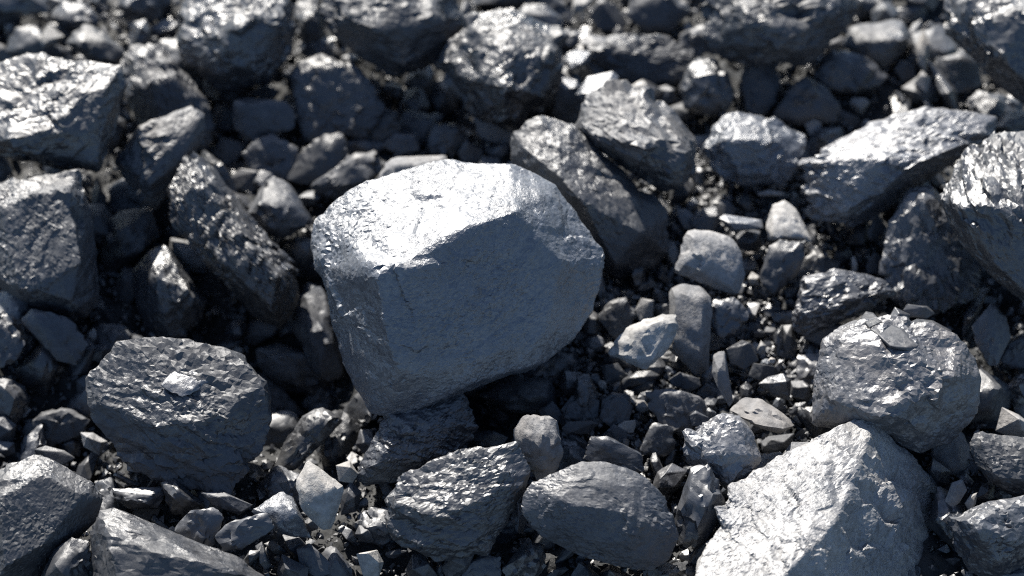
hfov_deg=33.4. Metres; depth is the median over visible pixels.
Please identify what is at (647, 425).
coal fragment
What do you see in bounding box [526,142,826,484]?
rubble
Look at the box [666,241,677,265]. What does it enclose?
stone fragment
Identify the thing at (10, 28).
coal fragment
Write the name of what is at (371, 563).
pale stone
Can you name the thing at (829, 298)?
coal lump
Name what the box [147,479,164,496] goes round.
coal lump
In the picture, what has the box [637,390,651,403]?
coal fragment
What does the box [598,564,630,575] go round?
coal lump
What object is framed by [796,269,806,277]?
coal fragment
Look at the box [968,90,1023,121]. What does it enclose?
coal lump
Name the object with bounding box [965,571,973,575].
stone fragment
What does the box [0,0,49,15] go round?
coal lump
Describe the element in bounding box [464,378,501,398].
coal lump
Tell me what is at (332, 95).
coal lump
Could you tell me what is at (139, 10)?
coal lump
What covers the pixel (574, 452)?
coal lump
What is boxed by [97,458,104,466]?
coal fragment
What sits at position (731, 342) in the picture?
coal fragment
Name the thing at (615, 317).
coal lump
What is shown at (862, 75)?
coal lump
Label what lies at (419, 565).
coal fragment
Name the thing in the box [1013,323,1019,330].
coal fragment
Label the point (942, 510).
coal lump
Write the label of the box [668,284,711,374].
coal slab
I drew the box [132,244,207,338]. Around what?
coal lump
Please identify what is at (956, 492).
grey stone
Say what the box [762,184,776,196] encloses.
coal fragment
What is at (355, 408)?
coal lump
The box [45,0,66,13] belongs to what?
coal fragment
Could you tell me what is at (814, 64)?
coal fragment
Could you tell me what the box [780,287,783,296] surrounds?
coal fragment
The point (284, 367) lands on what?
coal lump
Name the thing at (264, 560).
coal chip
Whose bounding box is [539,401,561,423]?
coal fragment
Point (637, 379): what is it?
coal fragment
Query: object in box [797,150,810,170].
coal lump
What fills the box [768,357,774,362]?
pale stone
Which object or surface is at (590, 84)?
coal chip
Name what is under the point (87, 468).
coal lump
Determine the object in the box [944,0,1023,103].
coal lump
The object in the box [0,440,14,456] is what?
coal lump
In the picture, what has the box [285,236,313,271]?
coal lump
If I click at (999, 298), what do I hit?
coal fragment
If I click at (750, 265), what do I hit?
coal fragment
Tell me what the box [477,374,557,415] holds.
coal lump
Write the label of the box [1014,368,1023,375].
coal lump
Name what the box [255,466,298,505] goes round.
coal lump
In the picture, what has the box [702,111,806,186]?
coal lump
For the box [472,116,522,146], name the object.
stone fragment
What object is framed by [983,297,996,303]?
coal fragment
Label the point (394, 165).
grey stone
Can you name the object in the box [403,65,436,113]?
coal lump
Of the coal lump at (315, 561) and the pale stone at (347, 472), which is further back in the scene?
the pale stone at (347, 472)
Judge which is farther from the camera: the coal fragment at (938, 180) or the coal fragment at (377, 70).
the coal fragment at (377, 70)
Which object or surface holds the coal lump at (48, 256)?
on the ground
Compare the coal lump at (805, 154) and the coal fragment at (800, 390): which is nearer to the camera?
the coal fragment at (800, 390)
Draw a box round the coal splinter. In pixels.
[712,351,732,406]
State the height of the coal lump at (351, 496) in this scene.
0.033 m
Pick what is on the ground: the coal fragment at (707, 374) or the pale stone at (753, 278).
the coal fragment at (707, 374)
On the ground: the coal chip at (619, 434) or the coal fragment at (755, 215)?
the coal chip at (619, 434)
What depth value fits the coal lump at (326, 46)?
2.40 m
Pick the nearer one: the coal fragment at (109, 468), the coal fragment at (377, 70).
the coal fragment at (109, 468)
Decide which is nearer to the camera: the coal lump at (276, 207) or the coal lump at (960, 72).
the coal lump at (276, 207)
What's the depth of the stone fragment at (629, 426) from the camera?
2.01 m
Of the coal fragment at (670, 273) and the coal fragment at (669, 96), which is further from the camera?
the coal fragment at (669, 96)
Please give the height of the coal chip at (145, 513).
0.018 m
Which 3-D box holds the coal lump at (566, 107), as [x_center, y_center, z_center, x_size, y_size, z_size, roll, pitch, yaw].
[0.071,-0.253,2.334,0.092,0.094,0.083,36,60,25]
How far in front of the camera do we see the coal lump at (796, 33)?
2.26 m
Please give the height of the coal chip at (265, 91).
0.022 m
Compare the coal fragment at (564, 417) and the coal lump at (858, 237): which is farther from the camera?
the coal lump at (858, 237)
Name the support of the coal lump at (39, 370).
on the ground
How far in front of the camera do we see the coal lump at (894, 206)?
2.25 m
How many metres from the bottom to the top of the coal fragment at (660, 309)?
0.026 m
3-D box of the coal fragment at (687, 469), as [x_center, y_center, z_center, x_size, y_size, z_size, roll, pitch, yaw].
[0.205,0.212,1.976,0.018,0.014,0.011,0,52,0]
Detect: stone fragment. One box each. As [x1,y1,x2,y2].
[169,238,207,272]
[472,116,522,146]
[597,276,605,298]
[598,380,606,390]
[618,420,635,433]
[630,397,637,404]
[635,400,648,412]
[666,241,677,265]
[681,0,689,10]
[695,135,709,150]
[804,204,823,226]
[849,98,869,114]
[851,256,857,271]
[878,233,885,246]
[922,99,932,107]
[931,432,969,476]
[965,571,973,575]
[1013,404,1023,417]
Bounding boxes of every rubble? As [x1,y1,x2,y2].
[0,0,1023,575]
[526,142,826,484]
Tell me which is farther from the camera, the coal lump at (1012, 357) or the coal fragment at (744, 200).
the coal fragment at (744, 200)
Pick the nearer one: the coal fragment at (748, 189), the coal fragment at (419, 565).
the coal fragment at (419, 565)
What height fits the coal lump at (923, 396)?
0.156 m
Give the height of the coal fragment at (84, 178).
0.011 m
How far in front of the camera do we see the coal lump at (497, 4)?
2.44 m
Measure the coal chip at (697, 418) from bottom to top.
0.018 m
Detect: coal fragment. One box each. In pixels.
[5,23,15,34]
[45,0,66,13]
[66,47,77,54]
[76,0,88,4]
[76,375,86,391]
[82,176,86,183]
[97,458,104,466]
[98,276,104,286]
[100,26,106,32]
[106,465,113,472]
[111,24,121,35]
[118,35,128,40]
[122,316,127,323]
[128,19,152,47]
[207,144,214,155]
[225,319,246,341]
[229,515,236,520]
[235,314,245,320]
[241,138,250,146]
[241,142,246,152]
[244,550,259,565]
[269,236,283,248]
[279,325,293,335]
[281,72,290,81]
[289,104,297,122]
[305,518,317,530]
[307,228,312,237]
[335,39,343,45]
[341,54,359,65]
[352,521,358,529]
[352,556,358,562]
[355,525,374,542]
[356,429,375,453]
[372,79,379,90]
[373,66,381,73]
[383,82,404,100]
[385,549,406,557]
[405,553,437,575]
[436,561,443,574]
[442,555,473,575]
[493,143,508,158]
[509,547,516,554]
[524,523,534,534]
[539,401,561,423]
[547,567,568,575]
[555,549,574,563]
[559,371,581,395]
[560,413,572,426]
[566,434,587,449]
[569,347,578,357]
[574,374,598,406]
[576,555,587,562]
[582,335,605,351]
[583,311,600,336]
[583,363,592,373]
[593,418,603,426]
[601,291,614,300]
[603,345,630,367]
[608,287,621,298]
[609,382,622,392]
[621,370,659,387]
[625,289,634,299]
[629,267,645,289]
[632,79,663,99]
[634,279,658,296]
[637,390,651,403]
[643,421,650,430]
[646,358,665,376]
[649,452,662,476]
[652,287,666,303]
[653,303,668,315]
[655,267,667,284]
[657,85,676,104]
[660,351,670,363]
[663,449,675,466]
[664,366,675,373]
[666,269,673,279]
[668,180,694,203]
[668,204,680,222]
[669,354,690,372]
[673,209,694,230]
[673,277,686,283]
[679,549,690,561]
[682,23,692,31]
[683,466,691,474]
[684,197,698,212]
[688,207,720,231]
[691,167,705,185]
[700,364,712,382]
[702,284,713,291]
[704,168,711,174]
[704,396,716,409]
[706,408,716,419]
[715,392,726,405]
[717,200,734,225]
[718,181,725,188]
[726,194,734,202]
[727,280,749,296]
[727,337,735,347]
[729,182,735,193]
[731,368,750,378]
[732,395,738,403]
[735,190,755,211]
[736,209,745,214]
[738,332,744,341]
[740,382,752,398]
[742,259,758,277]
[743,186,751,192]
[743,378,753,383]
[744,211,758,218]
[745,302,759,323]
[749,425,763,433]
[750,184,762,193]
[756,386,766,395]
[757,283,771,298]
[759,359,770,364]
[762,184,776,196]
[763,213,768,223]
[764,327,775,336]
[770,310,793,324]
[772,296,781,307]
[772,398,784,410]
[773,324,783,357]
[775,359,783,374]
[777,191,788,200]
[778,350,786,358]
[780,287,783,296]
[784,287,798,297]
[789,197,798,206]
[789,402,805,414]
[790,381,810,401]
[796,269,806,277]
[800,346,805,354]
[801,214,807,220]
[804,323,843,346]
[809,228,817,245]
[810,54,822,71]
[818,242,828,251]
[861,120,870,127]
[871,2,898,22]
[908,20,921,33]
[929,174,944,186]
[943,170,950,177]
[960,473,973,484]
[977,482,994,503]
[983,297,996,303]
[997,293,1001,303]
[1007,307,1014,315]
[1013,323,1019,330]
[1019,301,1023,310]
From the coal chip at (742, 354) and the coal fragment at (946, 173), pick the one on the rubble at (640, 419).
the coal chip at (742, 354)
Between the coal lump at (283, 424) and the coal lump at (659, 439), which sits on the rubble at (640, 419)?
the coal lump at (659, 439)
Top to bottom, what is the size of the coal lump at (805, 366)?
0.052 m
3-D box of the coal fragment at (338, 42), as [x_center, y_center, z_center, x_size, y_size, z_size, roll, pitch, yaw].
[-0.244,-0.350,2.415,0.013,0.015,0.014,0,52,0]
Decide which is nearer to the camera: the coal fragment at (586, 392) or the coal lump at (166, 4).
the coal fragment at (586, 392)
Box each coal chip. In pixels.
[39,24,63,47]
[57,439,80,456]
[66,24,124,64]
[93,344,110,360]
[133,508,159,520]
[162,369,207,395]
[213,137,241,164]
[232,169,257,192]
[250,85,280,98]
[255,542,271,569]
[264,540,286,555]
[277,554,308,575]
[367,108,401,142]
[382,132,418,154]
[458,139,482,162]
[479,156,499,163]
[482,431,507,446]
[561,395,574,412]
[562,78,579,90]
[564,50,589,71]
[571,331,588,342]
[576,71,618,101]
[577,560,590,567]
[601,363,625,382]
[601,392,631,413]
[606,424,627,442]
[633,379,655,393]
[667,220,682,233]
[689,280,698,285]
[689,411,709,426]
[696,383,719,399]
[719,214,762,231]
[723,325,747,343]
[726,340,758,369]
[745,322,760,341]
[748,363,774,381]
[750,286,758,301]
[759,302,784,312]
[783,325,797,359]
[795,428,811,438]
[860,311,881,328]
[866,252,881,273]
[867,216,885,240]
[871,325,917,350]
[891,307,909,318]
[894,60,915,81]
[923,21,934,29]
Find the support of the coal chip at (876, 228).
on the ground
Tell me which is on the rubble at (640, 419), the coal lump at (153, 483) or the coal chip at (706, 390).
the coal chip at (706, 390)
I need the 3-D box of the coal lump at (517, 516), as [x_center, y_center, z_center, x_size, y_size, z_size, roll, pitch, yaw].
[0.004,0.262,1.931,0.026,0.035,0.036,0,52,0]
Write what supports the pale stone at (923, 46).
on the ground
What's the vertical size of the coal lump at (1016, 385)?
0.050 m
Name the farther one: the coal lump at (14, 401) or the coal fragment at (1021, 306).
the coal fragment at (1021, 306)
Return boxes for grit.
[15,0,1005,557]
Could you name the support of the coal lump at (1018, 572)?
on the ground
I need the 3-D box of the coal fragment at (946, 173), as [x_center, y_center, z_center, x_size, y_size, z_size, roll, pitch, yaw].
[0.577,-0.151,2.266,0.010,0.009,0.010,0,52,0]
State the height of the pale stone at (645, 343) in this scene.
0.061 m
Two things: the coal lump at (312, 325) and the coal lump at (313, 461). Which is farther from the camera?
the coal lump at (312, 325)
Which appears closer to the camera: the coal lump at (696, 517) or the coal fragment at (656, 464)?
the coal lump at (696, 517)
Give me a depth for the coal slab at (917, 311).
2.01 m
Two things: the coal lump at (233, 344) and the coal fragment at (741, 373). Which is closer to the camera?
the coal fragment at (741, 373)
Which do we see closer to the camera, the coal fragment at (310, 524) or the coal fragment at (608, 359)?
the coal fragment at (310, 524)
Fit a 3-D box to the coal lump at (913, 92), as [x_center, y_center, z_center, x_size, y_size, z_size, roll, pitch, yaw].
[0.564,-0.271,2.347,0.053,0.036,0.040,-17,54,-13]
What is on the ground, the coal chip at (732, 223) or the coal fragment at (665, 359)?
the coal fragment at (665, 359)
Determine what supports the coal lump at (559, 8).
on the ground
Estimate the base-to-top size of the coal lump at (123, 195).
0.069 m
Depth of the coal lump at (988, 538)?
1.85 m
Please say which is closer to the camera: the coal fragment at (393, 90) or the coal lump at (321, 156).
the coal lump at (321, 156)
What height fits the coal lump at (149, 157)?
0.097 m
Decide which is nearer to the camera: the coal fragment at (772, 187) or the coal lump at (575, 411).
the coal lump at (575, 411)
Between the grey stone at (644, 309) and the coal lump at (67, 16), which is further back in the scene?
the coal lump at (67, 16)
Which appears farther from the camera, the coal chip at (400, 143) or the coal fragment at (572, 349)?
the coal chip at (400, 143)
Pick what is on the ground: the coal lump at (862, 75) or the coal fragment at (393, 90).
the coal fragment at (393, 90)
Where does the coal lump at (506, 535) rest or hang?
on the ground
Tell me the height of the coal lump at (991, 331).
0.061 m
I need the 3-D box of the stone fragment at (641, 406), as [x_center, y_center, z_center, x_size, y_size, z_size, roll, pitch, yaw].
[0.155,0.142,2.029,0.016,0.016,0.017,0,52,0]
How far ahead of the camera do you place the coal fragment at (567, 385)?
2.04 m
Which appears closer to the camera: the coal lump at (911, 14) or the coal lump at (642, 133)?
the coal lump at (642, 133)
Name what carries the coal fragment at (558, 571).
on the ground
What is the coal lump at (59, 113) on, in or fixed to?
on the ground
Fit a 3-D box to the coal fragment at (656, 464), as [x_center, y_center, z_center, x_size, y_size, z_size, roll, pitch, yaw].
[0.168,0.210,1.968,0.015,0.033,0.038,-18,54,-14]
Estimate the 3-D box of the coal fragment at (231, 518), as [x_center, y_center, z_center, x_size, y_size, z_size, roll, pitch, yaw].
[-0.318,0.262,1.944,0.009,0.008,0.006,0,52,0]
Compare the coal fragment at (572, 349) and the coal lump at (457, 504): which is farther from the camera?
the coal fragment at (572, 349)
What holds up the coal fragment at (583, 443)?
on the ground
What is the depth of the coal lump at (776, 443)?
1.99 m
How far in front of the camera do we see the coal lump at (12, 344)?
2.06 m
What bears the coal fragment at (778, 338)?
on the rubble at (640, 419)
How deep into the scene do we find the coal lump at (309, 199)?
2.23 m
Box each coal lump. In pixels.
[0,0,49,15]
[0,11,21,31]
[0,44,13,62]
[0,52,127,172]
[0,156,11,176]
[0,169,99,319]
[0,290,35,360]
[0,319,25,367]
[0,376,28,428]
[0,416,16,441]
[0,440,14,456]
[0,455,102,575]
[5,25,65,57]
[14,344,63,395]
[17,424,46,461]
[21,309,88,365]
[22,407,89,446]
[41,537,90,575]
[43,166,63,173]
[45,23,72,39]
[51,0,98,31]
[60,46,73,60]
[67,386,95,429]
[68,338,96,377]
[73,55,89,60]
[73,435,86,449]
[76,452,98,480]
[85,336,271,494]
[89,203,112,248]
[90,508,263,575]
[91,182,106,204]
[91,299,113,322]
[93,0,108,17]
[93,323,143,348]
[95,477,128,512]
[99,207,159,273]
[107,178,168,215]
[108,116,125,151]
[111,265,134,303]
[114,106,205,198]
[117,0,162,22]
[123,43,213,153]
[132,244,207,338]
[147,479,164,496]
[150,19,179,39]
[151,514,169,528]
[156,39,202,90]
[158,0,171,21]
[161,225,183,242]
[161,479,203,517]
[167,151,298,328]
[175,507,223,546]
[177,0,297,92]
[191,490,222,512]
[200,150,237,192]
[202,78,248,105]
[212,99,234,134]
[215,513,274,551]
[217,338,245,349]
[231,189,250,211]
[233,97,296,140]
[242,134,297,179]
[242,319,286,345]
[247,176,312,238]
[252,492,310,537]
[253,169,273,192]
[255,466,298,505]
[256,343,334,396]
[256,372,303,416]
[264,411,298,448]
[275,407,341,470]
[282,534,305,556]
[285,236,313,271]
[286,132,349,184]
[286,296,299,326]
[290,54,384,141]
[292,282,343,380]
[293,0,325,43]
[296,543,329,575]
[298,190,324,209]
[300,37,339,60]
[304,261,321,280]
[304,459,318,465]
[307,386,338,410]
[310,150,381,200]
[316,410,359,472]
[319,0,464,75]
[322,546,352,575]
[338,526,360,545]
[341,483,361,514]
[343,392,374,427]
[346,138,385,154]
[357,393,478,485]
[357,507,396,546]
[379,483,393,496]
[384,441,530,561]
[398,87,429,117]
[398,110,442,147]
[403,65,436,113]
[425,123,469,157]
[428,81,456,117]
[434,7,568,132]
[459,1,471,14]
[460,127,474,135]
[461,555,501,575]
[462,431,490,448]
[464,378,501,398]
[473,0,524,9]
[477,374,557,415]
[495,519,521,543]
[502,542,546,575]
[509,501,526,536]
[510,115,668,279]
[518,0,572,24]
[518,4,563,27]
[521,349,578,385]
[521,461,678,570]
[531,532,557,549]
[540,67,583,124]
[556,438,585,471]
[561,29,581,50]
[565,399,599,420]
[571,561,599,575]
[572,44,609,81]
[574,79,696,191]
[579,35,605,47]
[583,436,644,471]
[586,33,692,85]
[589,0,627,30]
[597,297,635,338]
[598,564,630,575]
[599,395,632,426]
[611,26,626,34]
[623,0,629,7]
[626,0,689,32]
[640,422,675,456]
[645,389,706,431]
[646,561,696,575]
[653,463,686,495]
[668,372,700,391]
[670,102,700,121]
[674,464,725,547]
[678,57,734,115]
[679,25,712,60]
[682,413,761,489]
[687,526,720,563]
[695,0,706,4]
[700,0,859,66]
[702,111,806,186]
[711,297,748,339]
[715,111,726,121]
[721,452,782,494]
[735,230,762,251]
[740,63,779,115]
[758,373,790,399]
[759,239,805,295]
[761,433,793,453]
[773,76,840,125]
[790,353,818,391]
[792,268,896,336]
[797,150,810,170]
[797,406,831,437]
[798,106,996,227]
[801,249,840,275]
[806,127,844,154]
[811,50,888,94]
[812,314,980,452]
[822,220,839,241]
[824,37,847,53]
[832,248,852,266]
[835,110,861,131]
[842,19,911,68]
[846,223,868,249]
[850,64,877,95]
[852,310,871,320]
[855,0,891,21]
[879,185,980,315]
[889,181,931,210]
[891,97,911,114]
[897,4,926,24]
[902,77,939,102]
[903,0,937,10]
[906,23,958,74]
[926,60,959,109]
[926,458,950,485]
[928,486,966,546]
[930,52,980,93]
[939,131,1023,301]
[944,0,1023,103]
[947,495,1023,575]
[961,287,989,338]
[966,369,1011,428]
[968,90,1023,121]
[969,431,1023,496]
[972,303,1010,365]
[992,488,1012,500]
[995,110,1023,131]
[1001,335,1023,369]
[1003,568,1023,575]
[1008,373,1023,406]
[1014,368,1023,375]
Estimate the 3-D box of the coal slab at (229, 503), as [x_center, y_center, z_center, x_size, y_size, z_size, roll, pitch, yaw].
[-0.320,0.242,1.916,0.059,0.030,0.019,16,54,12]
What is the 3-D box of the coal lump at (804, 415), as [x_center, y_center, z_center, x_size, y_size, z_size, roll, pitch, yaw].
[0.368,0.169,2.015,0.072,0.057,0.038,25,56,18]
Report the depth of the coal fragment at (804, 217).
2.21 m
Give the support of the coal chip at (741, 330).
on the ground
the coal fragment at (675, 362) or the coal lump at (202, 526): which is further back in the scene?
the coal fragment at (675, 362)
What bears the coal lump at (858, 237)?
on the ground
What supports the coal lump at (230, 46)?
on the coal lump at (214, 95)
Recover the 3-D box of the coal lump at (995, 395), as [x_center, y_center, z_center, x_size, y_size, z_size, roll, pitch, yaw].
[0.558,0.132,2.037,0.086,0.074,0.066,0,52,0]
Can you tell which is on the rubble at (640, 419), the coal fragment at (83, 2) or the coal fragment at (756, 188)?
the coal fragment at (756, 188)
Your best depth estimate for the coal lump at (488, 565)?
1.88 m
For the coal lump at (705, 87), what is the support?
on the ground
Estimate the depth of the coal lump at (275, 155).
2.25 m
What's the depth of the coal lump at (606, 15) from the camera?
2.43 m
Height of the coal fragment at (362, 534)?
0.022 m
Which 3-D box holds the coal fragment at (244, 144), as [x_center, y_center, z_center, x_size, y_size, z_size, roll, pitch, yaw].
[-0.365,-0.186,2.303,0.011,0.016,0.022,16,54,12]
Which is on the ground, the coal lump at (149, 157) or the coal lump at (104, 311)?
the coal lump at (104, 311)
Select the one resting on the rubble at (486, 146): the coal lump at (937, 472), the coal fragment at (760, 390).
the coal fragment at (760, 390)
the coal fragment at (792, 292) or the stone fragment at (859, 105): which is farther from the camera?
the stone fragment at (859, 105)
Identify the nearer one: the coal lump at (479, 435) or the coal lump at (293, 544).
the coal lump at (293, 544)
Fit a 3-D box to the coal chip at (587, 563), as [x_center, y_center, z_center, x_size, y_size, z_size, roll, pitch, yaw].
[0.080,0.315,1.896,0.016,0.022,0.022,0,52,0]
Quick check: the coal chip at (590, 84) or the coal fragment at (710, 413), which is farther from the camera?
the coal chip at (590, 84)
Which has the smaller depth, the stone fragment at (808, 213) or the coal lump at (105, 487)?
the coal lump at (105, 487)
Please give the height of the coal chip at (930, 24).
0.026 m
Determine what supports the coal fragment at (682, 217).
on the rubble at (640, 419)
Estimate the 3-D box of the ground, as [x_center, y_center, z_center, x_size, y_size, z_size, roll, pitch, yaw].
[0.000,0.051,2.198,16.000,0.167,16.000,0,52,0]
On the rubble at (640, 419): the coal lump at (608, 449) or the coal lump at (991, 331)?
the coal lump at (608, 449)
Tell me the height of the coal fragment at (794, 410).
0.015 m
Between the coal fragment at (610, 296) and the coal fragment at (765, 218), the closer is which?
the coal fragment at (610, 296)
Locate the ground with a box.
[0,0,1023,575]
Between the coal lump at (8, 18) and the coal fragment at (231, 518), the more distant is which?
the coal lump at (8, 18)
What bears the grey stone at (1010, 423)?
on the rubble at (486, 146)
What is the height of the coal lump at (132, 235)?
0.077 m
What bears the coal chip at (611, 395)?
on the rubble at (640, 419)
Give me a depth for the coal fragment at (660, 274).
2.14 m
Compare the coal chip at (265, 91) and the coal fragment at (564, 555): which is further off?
the coal chip at (265, 91)
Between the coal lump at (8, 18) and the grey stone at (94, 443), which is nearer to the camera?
the grey stone at (94, 443)
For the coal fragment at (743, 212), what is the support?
on the ground
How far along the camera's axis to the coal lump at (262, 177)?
2.25 m
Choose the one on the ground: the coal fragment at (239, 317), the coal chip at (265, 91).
the coal fragment at (239, 317)
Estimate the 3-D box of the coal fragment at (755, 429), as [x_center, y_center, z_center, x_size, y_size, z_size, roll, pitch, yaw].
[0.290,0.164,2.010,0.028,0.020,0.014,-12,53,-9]
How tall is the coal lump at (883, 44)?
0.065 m
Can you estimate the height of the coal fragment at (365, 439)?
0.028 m
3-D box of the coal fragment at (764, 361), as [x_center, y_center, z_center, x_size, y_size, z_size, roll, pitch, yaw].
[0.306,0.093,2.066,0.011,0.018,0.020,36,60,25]
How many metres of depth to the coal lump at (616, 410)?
2.01 m
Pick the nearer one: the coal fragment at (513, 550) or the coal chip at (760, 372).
the coal fragment at (513, 550)
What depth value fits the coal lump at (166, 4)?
2.46 m
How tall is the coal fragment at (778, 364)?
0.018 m
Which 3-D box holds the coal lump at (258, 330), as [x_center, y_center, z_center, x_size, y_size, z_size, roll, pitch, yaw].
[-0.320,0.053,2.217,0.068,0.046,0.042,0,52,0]
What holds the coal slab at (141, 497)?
on the ground
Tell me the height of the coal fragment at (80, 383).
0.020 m
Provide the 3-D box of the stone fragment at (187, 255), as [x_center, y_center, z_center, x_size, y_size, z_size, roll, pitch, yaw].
[-0.420,-0.042,2.242,0.069,0.048,0.037,33,59,23]
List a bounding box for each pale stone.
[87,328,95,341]
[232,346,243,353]
[296,461,343,529]
[336,460,357,482]
[356,550,383,575]
[572,0,591,13]
[608,314,678,368]
[748,272,758,284]
[757,341,765,354]
[766,200,811,241]
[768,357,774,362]
[915,29,930,71]
[965,493,976,509]
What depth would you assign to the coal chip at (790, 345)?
2.07 m
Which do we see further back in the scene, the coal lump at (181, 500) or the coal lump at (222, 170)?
the coal lump at (222, 170)
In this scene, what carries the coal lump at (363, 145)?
on the ground
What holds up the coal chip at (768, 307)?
on the ground
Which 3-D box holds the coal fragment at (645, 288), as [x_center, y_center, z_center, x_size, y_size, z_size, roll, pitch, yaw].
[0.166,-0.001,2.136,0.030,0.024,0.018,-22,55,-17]
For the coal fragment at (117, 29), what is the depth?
2.42 m
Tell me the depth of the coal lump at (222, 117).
2.37 m
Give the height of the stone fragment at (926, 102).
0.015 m
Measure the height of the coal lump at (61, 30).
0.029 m
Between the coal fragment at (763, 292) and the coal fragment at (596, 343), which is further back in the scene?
the coal fragment at (763, 292)
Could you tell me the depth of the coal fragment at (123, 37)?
2.42 m
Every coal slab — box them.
[35,446,74,465]
[112,487,163,508]
[113,472,140,486]
[201,492,251,514]
[562,420,598,434]
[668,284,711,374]
[903,304,934,317]
[913,319,950,331]
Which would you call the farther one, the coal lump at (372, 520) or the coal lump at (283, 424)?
the coal lump at (283, 424)
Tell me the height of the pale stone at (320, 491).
0.065 m
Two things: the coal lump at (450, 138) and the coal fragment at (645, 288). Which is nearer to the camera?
the coal fragment at (645, 288)
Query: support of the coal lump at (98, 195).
on the coal lump at (102, 215)
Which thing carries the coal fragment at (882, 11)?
on the ground
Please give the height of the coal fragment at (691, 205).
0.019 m
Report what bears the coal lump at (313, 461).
on the ground
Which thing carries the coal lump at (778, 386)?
on the coal fragment at (779, 404)
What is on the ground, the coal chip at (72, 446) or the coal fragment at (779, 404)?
the coal chip at (72, 446)
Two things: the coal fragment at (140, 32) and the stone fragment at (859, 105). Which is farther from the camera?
the coal fragment at (140, 32)
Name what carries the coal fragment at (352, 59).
on the ground
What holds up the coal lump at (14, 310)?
on the ground
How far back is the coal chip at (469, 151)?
2.29 m
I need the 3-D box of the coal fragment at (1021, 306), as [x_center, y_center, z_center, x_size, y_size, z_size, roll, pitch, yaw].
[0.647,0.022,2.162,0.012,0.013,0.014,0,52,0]
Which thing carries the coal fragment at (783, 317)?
on the ground
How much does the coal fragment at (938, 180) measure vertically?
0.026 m
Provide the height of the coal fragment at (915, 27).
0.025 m
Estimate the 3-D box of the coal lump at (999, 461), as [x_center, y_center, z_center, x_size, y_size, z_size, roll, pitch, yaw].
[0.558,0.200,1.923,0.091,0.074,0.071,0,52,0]
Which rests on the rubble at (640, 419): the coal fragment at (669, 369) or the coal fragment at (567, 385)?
the coal fragment at (669, 369)
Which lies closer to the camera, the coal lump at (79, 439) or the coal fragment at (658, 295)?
the coal lump at (79, 439)
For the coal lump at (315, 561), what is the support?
on the ground
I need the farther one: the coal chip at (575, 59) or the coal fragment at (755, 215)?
the coal chip at (575, 59)
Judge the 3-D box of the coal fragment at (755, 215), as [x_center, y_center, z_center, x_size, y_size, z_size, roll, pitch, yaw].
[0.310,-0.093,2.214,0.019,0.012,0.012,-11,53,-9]
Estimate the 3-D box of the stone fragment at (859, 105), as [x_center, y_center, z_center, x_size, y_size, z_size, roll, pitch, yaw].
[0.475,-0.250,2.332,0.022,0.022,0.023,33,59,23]
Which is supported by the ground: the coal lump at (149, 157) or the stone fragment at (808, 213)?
the stone fragment at (808, 213)
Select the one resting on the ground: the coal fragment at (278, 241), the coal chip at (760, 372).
the coal fragment at (278, 241)
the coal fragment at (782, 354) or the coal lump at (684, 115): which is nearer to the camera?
the coal fragment at (782, 354)
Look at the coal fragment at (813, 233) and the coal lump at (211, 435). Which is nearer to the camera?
the coal lump at (211, 435)
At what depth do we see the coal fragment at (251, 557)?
1.89 m
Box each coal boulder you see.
[311,159,604,415]
[695,419,937,575]
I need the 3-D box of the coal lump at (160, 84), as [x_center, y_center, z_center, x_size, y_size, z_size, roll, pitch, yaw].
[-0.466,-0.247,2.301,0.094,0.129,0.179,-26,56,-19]
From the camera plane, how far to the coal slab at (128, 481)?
1.96 m
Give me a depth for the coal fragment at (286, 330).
2.20 m
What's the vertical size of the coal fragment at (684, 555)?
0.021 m
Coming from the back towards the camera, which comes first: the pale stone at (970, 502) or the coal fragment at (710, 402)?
the coal fragment at (710, 402)
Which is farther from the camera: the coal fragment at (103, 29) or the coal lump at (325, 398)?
the coal fragment at (103, 29)
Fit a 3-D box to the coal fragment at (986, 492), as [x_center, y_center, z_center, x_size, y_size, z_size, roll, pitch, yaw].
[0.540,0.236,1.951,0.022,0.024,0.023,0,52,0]
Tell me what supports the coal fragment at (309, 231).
on the ground
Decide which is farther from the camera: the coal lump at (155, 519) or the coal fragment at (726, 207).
the coal fragment at (726, 207)
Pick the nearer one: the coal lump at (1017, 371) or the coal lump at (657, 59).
the coal lump at (1017, 371)
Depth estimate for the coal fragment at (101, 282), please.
2.18 m
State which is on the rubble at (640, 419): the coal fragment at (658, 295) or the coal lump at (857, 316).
the coal fragment at (658, 295)
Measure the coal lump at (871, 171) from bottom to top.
0.148 m
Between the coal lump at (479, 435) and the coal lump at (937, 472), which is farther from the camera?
the coal lump at (479, 435)
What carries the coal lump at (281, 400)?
on the ground
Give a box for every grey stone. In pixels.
[22,408,30,417]
[81,432,106,454]
[377,155,446,178]
[513,414,563,480]
[635,298,653,321]
[675,229,744,294]
[730,397,793,433]
[758,190,783,195]
[786,442,808,451]
[805,120,821,134]
[914,71,930,93]
[945,479,966,506]
[996,407,1023,436]
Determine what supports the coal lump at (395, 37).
on the ground
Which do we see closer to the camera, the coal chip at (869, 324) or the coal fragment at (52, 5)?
the coal chip at (869, 324)
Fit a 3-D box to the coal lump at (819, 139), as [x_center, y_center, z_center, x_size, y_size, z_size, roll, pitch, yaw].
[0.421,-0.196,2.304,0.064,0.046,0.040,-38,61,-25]
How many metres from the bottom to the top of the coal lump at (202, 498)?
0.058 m
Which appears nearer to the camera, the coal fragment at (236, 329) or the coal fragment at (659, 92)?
the coal fragment at (236, 329)
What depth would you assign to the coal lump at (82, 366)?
2.10 m
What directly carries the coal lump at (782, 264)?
on the coal fragment at (763, 292)
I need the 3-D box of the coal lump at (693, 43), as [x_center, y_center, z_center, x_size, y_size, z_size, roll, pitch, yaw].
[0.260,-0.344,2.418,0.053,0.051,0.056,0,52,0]

